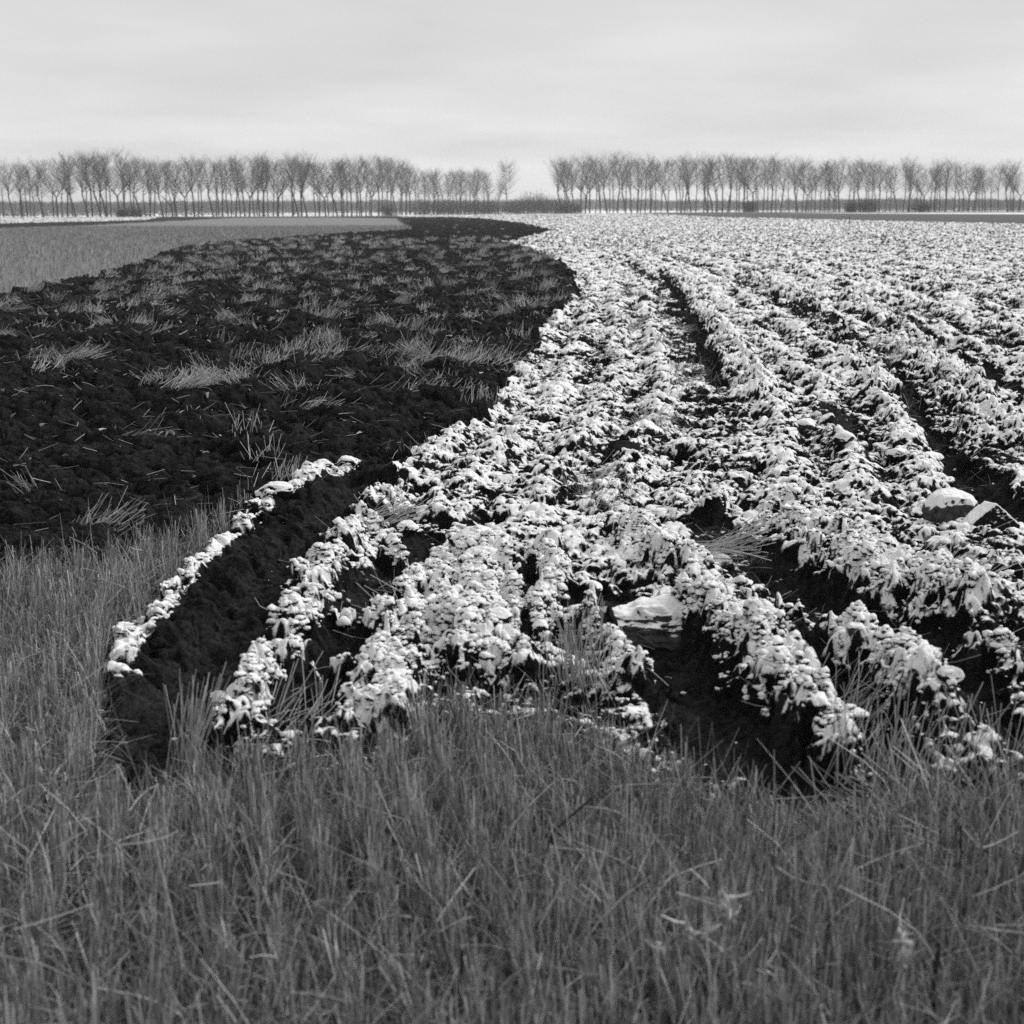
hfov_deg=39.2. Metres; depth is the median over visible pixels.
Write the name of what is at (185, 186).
bare tree
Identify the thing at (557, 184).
bare tree
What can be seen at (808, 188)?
bare tree
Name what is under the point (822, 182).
bare tree
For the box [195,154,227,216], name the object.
bare tree
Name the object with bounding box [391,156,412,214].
bare tree
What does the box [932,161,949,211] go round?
bare tree
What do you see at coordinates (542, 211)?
bush
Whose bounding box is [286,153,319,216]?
bare tree
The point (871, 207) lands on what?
bush
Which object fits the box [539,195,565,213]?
bush
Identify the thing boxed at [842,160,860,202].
bare tree
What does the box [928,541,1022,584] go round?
straw tuft
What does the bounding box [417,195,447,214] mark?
bush
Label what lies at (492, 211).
bush
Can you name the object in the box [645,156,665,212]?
bare tree
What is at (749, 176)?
bare tree
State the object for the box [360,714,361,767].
straw stalk
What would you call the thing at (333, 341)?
straw in black soil
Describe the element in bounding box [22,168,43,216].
bare tree
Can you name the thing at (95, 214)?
land
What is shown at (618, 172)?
bare tree
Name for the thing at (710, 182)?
bare tree
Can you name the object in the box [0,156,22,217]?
bare tree
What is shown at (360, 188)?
bare tree
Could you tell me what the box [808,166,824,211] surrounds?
bare tree
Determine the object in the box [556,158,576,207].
bare tree
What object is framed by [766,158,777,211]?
bare tree
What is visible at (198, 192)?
bare tree
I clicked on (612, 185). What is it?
bare tree
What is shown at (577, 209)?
bush
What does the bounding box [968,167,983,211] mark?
bare tree
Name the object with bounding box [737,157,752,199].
bare tree
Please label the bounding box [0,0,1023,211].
sky
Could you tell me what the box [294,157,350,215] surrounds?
bare tree
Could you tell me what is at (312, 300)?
straw tuft
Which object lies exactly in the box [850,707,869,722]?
clod
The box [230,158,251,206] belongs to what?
bare tree
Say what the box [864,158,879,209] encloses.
bare tree
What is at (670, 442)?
clod
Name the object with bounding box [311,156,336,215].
bare tree
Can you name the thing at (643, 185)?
bare tree
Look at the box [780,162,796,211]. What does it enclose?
bare tree
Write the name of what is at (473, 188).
bare tree
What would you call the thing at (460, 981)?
dead stem
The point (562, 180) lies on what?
bare tree
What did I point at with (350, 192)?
bare tree
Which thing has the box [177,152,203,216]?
bare tree
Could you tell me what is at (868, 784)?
straw tuft
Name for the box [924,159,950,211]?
bare tree
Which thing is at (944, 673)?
clod
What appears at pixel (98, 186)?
bare tree
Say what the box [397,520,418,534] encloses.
clod
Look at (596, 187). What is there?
bare tree
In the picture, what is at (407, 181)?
bare tree
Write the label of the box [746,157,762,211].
bare tree
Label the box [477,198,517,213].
bush
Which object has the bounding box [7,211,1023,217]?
grass verge
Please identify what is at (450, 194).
bare tree
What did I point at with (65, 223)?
ploughed strip
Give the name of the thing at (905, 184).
bare tree
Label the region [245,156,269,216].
bare tree
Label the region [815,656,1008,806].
straw tuft
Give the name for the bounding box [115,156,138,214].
bare tree
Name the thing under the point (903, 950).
dry weed
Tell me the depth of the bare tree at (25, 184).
367.96 m
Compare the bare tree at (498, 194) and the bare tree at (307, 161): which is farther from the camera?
the bare tree at (498, 194)
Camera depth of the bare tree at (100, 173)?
367.45 m
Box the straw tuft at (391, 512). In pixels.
[354,488,438,524]
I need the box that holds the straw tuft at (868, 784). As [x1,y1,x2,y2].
[700,718,1020,881]
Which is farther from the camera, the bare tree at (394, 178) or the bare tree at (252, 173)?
the bare tree at (394, 178)
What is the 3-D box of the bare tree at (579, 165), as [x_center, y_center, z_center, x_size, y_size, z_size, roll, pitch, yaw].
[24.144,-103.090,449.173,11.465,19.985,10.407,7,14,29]
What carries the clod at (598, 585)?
on the snowy field at (681, 277)
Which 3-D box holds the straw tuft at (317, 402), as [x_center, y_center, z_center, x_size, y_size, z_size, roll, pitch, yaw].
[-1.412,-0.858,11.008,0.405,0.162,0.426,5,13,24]
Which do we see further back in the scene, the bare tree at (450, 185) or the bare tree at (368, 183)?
the bare tree at (450, 185)
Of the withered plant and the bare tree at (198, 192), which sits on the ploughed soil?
the withered plant
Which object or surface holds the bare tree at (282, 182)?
on the grass verge
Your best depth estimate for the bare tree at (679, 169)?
430.06 m
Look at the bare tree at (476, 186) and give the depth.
497.27 m
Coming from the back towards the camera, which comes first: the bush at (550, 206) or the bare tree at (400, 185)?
the bush at (550, 206)
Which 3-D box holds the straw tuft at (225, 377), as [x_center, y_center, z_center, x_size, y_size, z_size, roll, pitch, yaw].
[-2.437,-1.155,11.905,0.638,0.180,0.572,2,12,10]
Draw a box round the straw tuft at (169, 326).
[150,320,184,334]
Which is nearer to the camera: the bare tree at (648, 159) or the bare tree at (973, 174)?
the bare tree at (973, 174)
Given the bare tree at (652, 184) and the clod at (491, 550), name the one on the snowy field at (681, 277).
the clod at (491, 550)
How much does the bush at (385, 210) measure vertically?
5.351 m
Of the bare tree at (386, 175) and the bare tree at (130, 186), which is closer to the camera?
the bare tree at (130, 186)
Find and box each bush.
[113,208,133,216]
[117,203,146,216]
[377,200,406,215]
[399,197,440,214]
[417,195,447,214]
[423,199,458,214]
[436,195,477,214]
[455,199,486,214]
[468,196,505,213]
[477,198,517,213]
[501,199,528,213]
[507,193,537,213]
[519,189,551,213]
[528,192,557,213]
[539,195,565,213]
[544,200,575,213]
[565,201,584,213]
[740,200,758,211]
[843,199,862,211]
[855,196,883,211]
[908,199,936,211]
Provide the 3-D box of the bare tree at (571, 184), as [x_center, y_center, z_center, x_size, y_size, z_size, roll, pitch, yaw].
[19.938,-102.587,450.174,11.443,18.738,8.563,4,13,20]
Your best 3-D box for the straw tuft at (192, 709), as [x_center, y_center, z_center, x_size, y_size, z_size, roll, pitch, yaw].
[-0.909,0.607,4.128,0.189,0.335,0.181,0,12,0]
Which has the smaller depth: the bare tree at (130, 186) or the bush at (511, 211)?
the bare tree at (130, 186)
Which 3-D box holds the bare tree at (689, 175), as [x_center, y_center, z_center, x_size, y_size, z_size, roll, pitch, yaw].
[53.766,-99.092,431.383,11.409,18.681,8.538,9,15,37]
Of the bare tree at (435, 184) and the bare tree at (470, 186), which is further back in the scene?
the bare tree at (470, 186)
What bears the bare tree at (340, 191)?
on the grass verge
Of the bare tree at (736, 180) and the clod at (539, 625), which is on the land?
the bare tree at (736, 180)
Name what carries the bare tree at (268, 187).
on the grass verge
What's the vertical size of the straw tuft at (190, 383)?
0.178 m
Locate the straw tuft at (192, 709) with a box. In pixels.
[163,662,230,782]
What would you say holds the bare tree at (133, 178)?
on the grass verge
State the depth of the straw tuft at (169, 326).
17.25 m
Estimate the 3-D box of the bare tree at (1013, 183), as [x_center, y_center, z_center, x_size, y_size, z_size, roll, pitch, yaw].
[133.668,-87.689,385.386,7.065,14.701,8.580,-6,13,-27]
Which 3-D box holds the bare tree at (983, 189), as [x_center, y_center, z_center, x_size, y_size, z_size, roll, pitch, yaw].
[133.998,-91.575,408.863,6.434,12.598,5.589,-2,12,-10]
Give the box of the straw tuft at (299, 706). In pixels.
[259,651,422,730]
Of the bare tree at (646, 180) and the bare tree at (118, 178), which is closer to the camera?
the bare tree at (118, 178)
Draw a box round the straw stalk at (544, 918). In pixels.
[539,872,568,985]
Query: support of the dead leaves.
on the ploughed soil
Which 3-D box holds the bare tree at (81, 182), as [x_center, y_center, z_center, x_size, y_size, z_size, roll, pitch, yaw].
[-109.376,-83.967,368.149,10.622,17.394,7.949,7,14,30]
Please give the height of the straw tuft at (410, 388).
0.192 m
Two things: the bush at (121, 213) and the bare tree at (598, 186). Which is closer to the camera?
the bush at (121, 213)
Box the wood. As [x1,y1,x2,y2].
[0,196,1023,213]
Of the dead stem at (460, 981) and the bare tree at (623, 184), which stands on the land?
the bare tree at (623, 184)
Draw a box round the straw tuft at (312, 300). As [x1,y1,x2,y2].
[303,291,320,308]
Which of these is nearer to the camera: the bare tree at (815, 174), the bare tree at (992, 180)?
the bare tree at (992, 180)
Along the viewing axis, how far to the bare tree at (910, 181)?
425.90 m
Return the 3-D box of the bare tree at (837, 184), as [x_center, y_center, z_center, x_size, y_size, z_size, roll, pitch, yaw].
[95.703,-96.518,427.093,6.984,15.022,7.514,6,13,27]
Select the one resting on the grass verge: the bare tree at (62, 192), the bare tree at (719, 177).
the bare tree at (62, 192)
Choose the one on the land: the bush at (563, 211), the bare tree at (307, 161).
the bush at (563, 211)
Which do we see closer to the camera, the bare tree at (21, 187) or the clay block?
the clay block
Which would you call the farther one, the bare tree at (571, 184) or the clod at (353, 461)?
the bare tree at (571, 184)
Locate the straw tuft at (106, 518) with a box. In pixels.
[72,486,153,536]
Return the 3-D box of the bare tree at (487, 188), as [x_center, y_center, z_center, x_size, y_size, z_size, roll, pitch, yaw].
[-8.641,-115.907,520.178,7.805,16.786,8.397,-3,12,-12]
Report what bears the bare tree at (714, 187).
on the land
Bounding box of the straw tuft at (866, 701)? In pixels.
[822,643,898,730]
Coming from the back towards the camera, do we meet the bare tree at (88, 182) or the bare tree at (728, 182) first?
the bare tree at (728, 182)
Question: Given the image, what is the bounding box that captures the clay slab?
[612,594,682,653]
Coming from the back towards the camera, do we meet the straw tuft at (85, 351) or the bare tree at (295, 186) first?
the bare tree at (295, 186)
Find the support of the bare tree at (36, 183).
on the grass verge
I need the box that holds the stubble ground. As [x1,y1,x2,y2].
[0,494,1023,1023]
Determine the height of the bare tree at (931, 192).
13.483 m
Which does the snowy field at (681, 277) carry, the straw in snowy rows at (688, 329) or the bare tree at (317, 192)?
the straw in snowy rows at (688, 329)
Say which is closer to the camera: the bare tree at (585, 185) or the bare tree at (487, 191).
the bare tree at (585, 185)
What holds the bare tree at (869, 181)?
on the land
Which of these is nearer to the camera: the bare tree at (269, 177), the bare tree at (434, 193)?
the bare tree at (269, 177)
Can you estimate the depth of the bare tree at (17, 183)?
362.47 m
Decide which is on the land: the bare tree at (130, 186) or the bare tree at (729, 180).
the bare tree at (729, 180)
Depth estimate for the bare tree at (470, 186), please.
511.28 m
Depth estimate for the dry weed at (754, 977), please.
2.79 m
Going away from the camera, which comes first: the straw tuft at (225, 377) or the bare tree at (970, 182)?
the straw tuft at (225, 377)
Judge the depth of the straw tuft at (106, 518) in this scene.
7.25 m
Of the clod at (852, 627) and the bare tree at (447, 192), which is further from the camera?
the bare tree at (447, 192)
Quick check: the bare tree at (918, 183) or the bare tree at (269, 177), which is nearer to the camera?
the bare tree at (269, 177)
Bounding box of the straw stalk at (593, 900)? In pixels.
[583,839,607,974]
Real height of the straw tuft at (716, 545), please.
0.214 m
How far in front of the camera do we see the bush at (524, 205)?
526.96 m
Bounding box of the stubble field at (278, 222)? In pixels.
[0,217,413,293]
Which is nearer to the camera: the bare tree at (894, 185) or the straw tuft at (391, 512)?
the straw tuft at (391, 512)
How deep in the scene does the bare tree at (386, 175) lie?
464.18 m
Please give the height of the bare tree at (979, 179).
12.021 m
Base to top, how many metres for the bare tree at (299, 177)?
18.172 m
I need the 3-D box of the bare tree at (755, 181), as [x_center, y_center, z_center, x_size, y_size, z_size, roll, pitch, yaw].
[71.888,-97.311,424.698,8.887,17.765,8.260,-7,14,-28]
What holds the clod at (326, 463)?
on the ploughed soil
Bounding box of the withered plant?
[157,428,180,436]
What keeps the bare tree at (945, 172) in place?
on the grass verge
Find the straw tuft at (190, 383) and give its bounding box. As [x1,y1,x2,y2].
[160,366,220,390]
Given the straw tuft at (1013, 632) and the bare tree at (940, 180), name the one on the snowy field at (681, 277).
the straw tuft at (1013, 632)
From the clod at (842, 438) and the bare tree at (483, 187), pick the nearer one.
the clod at (842, 438)
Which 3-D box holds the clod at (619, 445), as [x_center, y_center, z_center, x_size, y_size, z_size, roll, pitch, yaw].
[0.748,-0.411,9.371,0.187,0.110,0.152,0,12,0]
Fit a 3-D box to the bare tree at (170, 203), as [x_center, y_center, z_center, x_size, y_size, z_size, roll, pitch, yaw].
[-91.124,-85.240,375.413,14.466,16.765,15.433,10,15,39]
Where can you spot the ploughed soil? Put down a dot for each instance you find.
(198, 634)
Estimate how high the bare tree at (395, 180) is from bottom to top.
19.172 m
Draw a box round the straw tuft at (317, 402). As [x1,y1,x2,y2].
[300,391,359,408]
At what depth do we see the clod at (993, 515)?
6.97 m
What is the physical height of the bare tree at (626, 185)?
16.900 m
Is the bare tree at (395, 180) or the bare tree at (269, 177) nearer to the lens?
the bare tree at (269, 177)
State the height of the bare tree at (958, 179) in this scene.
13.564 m
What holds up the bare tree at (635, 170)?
on the land
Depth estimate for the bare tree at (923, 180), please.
420.36 m
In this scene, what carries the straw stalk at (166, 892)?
on the stubble ground
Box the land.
[0,209,1023,216]
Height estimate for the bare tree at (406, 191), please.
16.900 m
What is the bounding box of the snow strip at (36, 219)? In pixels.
[0,217,156,222]
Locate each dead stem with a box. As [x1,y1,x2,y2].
[458,949,463,1021]
[542,797,592,861]
[930,943,940,1021]
[956,826,961,897]
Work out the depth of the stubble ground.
3.33 m
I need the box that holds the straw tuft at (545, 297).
[528,294,574,302]
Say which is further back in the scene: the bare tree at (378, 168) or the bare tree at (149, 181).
the bare tree at (378, 168)
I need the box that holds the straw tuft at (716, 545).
[695,508,782,560]
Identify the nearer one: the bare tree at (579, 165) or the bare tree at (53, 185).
the bare tree at (53, 185)
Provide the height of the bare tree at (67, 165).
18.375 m
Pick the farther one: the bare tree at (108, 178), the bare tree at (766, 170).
the bare tree at (766, 170)
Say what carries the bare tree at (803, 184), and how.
on the land
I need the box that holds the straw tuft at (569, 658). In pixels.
[539,594,613,694]
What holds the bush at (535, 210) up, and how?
on the land
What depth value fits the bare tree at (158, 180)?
378.46 m
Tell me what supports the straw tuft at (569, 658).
on the snowy field at (681, 277)
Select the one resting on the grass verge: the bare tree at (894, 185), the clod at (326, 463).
the bare tree at (894, 185)
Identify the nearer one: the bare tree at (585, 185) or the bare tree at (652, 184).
the bare tree at (652, 184)
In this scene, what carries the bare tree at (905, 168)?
on the grass verge
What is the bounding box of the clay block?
[922,487,978,523]
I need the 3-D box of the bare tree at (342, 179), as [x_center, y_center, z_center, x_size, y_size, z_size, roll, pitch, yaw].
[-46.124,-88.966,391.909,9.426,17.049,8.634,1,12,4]
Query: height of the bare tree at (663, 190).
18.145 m
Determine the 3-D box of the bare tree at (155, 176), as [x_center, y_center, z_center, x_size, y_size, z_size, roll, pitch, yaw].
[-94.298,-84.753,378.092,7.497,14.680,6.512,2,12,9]
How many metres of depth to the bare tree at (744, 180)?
412.79 m
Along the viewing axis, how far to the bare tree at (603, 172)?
445.15 m
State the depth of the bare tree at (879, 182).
407.31 m
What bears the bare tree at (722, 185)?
on the land
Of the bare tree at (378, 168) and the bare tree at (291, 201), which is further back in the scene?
the bare tree at (378, 168)
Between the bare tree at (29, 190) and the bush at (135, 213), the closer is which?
the bush at (135, 213)
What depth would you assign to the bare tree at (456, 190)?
504.39 m
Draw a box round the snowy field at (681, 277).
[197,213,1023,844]
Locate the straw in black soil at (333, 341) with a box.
[0,218,574,600]
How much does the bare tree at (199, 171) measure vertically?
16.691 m
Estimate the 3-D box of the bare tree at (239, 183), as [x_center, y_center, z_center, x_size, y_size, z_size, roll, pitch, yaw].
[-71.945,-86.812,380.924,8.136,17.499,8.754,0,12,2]
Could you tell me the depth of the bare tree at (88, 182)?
376.76 m
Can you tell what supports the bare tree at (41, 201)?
on the grass verge
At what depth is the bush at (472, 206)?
517.13 m
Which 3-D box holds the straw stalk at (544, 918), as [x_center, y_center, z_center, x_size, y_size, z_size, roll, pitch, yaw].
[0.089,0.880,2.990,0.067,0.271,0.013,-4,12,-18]
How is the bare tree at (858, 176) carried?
on the grass verge
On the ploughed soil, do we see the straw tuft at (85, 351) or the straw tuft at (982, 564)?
the straw tuft at (85, 351)
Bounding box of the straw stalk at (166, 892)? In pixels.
[151,831,183,981]
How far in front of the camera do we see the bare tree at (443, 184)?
505.84 m
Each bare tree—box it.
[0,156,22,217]
[0,162,12,216]
[4,159,27,216]
[10,161,32,216]
[15,163,37,216]
[19,164,34,216]
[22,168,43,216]
[23,157,48,216]
[25,152,82,216]
[32,167,49,216]
[42,155,64,216]
[51,152,79,216]
[52,153,77,216]
[52,158,78,216]
[61,158,81,216]
[66,151,96,216]
[70,148,96,216]
[71,150,105,216]
[74,157,94,216]
[75,151,142,216]
[80,148,113,216]
[87,154,111,215]
[93,151,118,216]
[94,153,119,216]
[102,145,139,216]
[111,157,132,201]
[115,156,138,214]
[116,154,143,216]
[119,152,148,208]
[130,157,190,216]
[132,160,154,216]
[139,159,161,216]
[141,160,156,207]
[143,161,162,216]
[147,156,173,216]
[155,159,174,215]
[160,153,209,216]
[161,162,186,216]
[164,158,186,216]
[171,160,192,212]
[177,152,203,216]
[184,157,206,215]
[187,156,214,216]
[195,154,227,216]
[203,159,222,215]
[205,160,228,216]
[209,158,232,216]
[215,158,236,216]
[217,166,240,215]
[219,152,248,216]
[226,154,250,216]
[227,161,247,216]
[229,153,271,216]
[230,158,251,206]
[240,152,264,216]
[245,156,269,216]
[247,156,271,215]
[250,153,276,216]
[257,162,273,215]
[258,158,275,215]
[260,152,297,216]
[263,160,284,215]
[269,159,282,211]
[274,158,289,215]
[279,150,306,215]
[281,155,302,215]
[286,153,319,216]
[286,157,308,215]
[289,152,315,216]
[290,156,309,198]
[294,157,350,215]
[303,161,332,216]
[304,158,327,215]
[309,168,324,211]
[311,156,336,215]
[314,157,344,215]
[322,161,339,215]
[327,157,356,215]
[332,159,352,215]
[334,153,360,215]
[335,162,354,215]
[336,157,359,215]
[342,158,370,215]
[343,152,374,215]
[349,162,365,215]
[351,154,389,215]
[357,156,377,215]
[362,158,380,215]
[369,153,388,214]
[371,157,391,215]
[374,155,400,204]
[374,158,396,195]
[383,157,407,214]
[384,154,405,213]
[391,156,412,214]
[393,164,411,214]
[398,167,413,214]
[399,161,417,214]
[401,167,424,214]
[406,162,419,214]
[412,172,425,214]
[416,173,435,214]
[417,167,429,214]
[418,170,433,214]
[424,173,440,214]
[425,167,443,214]
[427,176,438,209]
[428,167,447,214]
[441,173,456,214]
[442,169,462,214]
[443,171,457,213]
[449,172,464,214]
[451,167,469,214]
[460,171,472,213]
[461,168,481,213]
[465,170,482,213]
[468,166,484,213]
[468,174,477,203]
[472,171,492,213]
[478,173,496,211]
[481,170,491,209]
[493,159,519,213]
[494,183,503,213]
[549,154,574,209]
[549,155,609,212]
[551,156,579,213]
[553,158,570,202]
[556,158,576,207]
[562,155,586,211]
[570,153,600,212]
[572,153,598,212]
[579,163,594,208]
[587,160,606,212]
[587,162,607,212]
[589,153,610,207]
[592,151,619,212]
[600,150,632,212]
[600,158,617,212]
[602,157,619,212]
[611,151,637,212]
[617,161,637,206]
[619,152,642,212]
[628,159,647,212]
[629,156,653,212]
[630,156,651,206]
[636,158,655,212]
[641,152,662,212]
[641,162,661,211]
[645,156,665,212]
[647,156,676,211]
[649,158,672,211]
[662,160,678,202]
[663,156,681,211]
[669,160,692,211]
[671,154,698,211]
[671,160,685,211]
[676,159,698,211]
[677,150,705,211]
[685,157,709,211]
[691,150,722,211]
[694,157,714,211]
[701,151,716,211]
[701,167,715,211]
[703,160,726,211]
[705,163,722,211]
[712,156,737,211]
[719,150,738,211]
[719,157,737,211]
[725,150,776,211]
[727,159,744,211]
[728,156,751,211]
[734,153,755,211]
[737,155,762,211]
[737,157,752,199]
[741,152,767,211]
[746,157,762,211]
[755,157,775,211]
[761,155,785,211]
[766,154,795,211]
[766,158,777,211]
[767,160,787,211]
[777,158,826,211]
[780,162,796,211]
[785,153,812,211]
[789,155,812,211]
[791,163,813,211]
[799,164,813,211]
[803,157,821,211]
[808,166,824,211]
[809,162,833,211]
[817,157,856,211]
[817,161,837,211]
[817,165,834,211]
[818,161,836,211]
[824,164,844,211]
[827,156,852,211]
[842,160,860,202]
[845,165,862,198]
[847,158,872,203]
[849,157,873,203]
[858,158,878,211]
[862,163,875,201]
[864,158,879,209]
[865,159,879,211]
[866,159,892,211]
[878,162,897,211]
[880,159,906,211]
[884,166,901,211]
[894,164,913,211]
[899,153,921,211]
[901,161,919,211]
[902,163,946,211]
[909,160,926,211]
[913,167,930,200]
[922,165,941,210]
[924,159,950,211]
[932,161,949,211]
[934,167,943,211]
[937,156,955,211]
[941,167,953,204]
[948,163,965,211]
[949,167,964,211]
[950,161,970,211]
[960,160,985,211]
[966,166,986,211]
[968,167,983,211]
[969,167,988,211]
[971,162,992,211]
[978,170,990,211]
[983,163,1023,211]
[984,167,1002,211]
[991,163,1003,211]
[995,159,1023,211]
[998,158,1021,211]
[1000,164,1022,211]
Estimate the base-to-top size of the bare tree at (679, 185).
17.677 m
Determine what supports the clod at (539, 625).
on the snowy field at (681, 277)
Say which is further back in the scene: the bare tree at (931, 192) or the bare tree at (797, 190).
the bare tree at (797, 190)
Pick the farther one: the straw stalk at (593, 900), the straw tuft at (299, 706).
the straw tuft at (299, 706)
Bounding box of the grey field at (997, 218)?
[638,213,1023,223]
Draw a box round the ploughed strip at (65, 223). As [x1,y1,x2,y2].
[0,216,404,227]
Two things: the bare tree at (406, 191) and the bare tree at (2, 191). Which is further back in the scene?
the bare tree at (406, 191)
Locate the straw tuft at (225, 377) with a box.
[180,361,257,384]
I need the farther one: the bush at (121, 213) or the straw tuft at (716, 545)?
the bush at (121, 213)
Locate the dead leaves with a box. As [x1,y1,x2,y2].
[11,268,567,501]
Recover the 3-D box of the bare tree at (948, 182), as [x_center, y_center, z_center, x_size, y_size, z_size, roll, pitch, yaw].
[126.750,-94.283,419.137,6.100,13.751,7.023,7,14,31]
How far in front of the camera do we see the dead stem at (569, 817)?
3.46 m
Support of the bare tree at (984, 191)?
on the grass verge
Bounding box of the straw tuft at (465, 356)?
[391,336,533,365]
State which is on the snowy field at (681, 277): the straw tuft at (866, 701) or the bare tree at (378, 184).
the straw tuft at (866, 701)
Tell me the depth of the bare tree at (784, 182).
421.70 m
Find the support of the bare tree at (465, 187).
on the land
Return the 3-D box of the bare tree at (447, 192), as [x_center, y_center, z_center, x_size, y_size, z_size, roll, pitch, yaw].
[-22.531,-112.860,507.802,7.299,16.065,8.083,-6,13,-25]
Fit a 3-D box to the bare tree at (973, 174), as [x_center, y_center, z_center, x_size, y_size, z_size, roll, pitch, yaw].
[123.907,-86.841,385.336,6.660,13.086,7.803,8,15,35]
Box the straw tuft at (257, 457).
[240,431,284,462]
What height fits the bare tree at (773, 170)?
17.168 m
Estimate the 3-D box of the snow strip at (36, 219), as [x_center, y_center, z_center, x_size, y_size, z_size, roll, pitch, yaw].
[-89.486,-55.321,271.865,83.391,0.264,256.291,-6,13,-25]
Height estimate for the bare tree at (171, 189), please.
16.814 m
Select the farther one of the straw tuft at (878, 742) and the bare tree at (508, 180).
the bare tree at (508, 180)
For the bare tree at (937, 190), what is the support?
on the land
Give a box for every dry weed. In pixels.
[621,913,720,1023]
[662,872,750,974]
[741,949,842,1023]
[881,912,929,995]
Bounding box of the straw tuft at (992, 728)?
[885,675,1023,800]
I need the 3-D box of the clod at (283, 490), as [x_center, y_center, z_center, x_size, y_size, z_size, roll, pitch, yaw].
[-1.286,-0.109,7.793,0.203,0.114,0.123,-1,12,-6]
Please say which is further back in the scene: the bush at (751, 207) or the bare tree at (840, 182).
the bush at (751, 207)
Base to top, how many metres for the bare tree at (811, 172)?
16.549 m
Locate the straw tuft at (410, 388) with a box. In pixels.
[399,371,460,389]
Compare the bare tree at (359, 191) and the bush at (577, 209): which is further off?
the bush at (577, 209)
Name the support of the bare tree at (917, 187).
on the grass verge
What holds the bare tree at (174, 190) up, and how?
on the grass verge
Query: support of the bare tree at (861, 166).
on the grass verge
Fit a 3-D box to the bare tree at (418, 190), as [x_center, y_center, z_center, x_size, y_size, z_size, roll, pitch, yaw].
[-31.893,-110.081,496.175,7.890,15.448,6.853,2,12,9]
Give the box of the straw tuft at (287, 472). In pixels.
[253,452,307,485]
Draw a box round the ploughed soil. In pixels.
[0,216,579,816]
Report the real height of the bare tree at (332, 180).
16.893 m
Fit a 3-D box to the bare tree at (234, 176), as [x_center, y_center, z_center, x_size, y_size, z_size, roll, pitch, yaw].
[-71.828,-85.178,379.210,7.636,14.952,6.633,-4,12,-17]
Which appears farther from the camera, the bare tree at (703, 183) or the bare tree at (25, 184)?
the bare tree at (703, 183)
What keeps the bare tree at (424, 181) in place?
on the land
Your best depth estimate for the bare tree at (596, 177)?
462.87 m
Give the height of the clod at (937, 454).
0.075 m
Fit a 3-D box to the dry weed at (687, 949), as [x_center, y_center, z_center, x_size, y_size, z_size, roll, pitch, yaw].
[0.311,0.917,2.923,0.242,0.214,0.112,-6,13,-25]
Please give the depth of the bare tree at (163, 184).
409.43 m
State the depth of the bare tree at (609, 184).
466.90 m
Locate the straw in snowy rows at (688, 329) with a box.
[254,239,1023,721]
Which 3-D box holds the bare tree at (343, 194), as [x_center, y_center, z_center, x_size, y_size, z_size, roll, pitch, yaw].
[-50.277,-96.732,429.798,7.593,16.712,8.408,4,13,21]
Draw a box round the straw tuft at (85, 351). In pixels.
[58,340,119,360]
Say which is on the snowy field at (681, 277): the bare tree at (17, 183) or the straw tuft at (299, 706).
the straw tuft at (299, 706)
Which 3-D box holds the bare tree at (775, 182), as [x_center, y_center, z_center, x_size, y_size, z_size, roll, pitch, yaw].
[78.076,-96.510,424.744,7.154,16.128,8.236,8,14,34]
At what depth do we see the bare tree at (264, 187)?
390.63 m
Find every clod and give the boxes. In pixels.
[258,481,292,500]
[312,459,331,467]
[337,455,357,466]
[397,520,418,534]
[450,525,490,544]
[464,546,501,567]
[486,606,511,622]
[532,619,548,632]
[579,580,602,595]
[612,440,640,452]
[664,437,685,444]
[730,577,752,588]
[796,418,816,430]
[832,431,853,445]
[847,622,864,636]
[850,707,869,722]
[885,448,905,461]
[924,451,943,461]
[936,665,963,683]
[962,501,1019,531]
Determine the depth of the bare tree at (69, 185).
378.85 m
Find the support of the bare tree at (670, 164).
on the land
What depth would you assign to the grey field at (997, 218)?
242.16 m
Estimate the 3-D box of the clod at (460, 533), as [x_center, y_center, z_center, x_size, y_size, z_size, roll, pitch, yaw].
[-0.180,0.111,6.455,0.208,0.104,0.160,-3,12,-11]
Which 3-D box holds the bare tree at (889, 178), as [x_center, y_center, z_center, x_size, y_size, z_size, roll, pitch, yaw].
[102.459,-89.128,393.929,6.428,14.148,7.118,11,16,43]
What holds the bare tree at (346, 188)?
on the grass verge
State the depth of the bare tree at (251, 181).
388.58 m
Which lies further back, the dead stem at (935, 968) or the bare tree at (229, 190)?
the bare tree at (229, 190)
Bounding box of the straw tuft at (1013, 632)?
[943,627,1023,657]
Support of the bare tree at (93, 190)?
on the grass verge
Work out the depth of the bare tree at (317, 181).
383.06 m
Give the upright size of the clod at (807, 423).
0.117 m
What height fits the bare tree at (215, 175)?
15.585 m

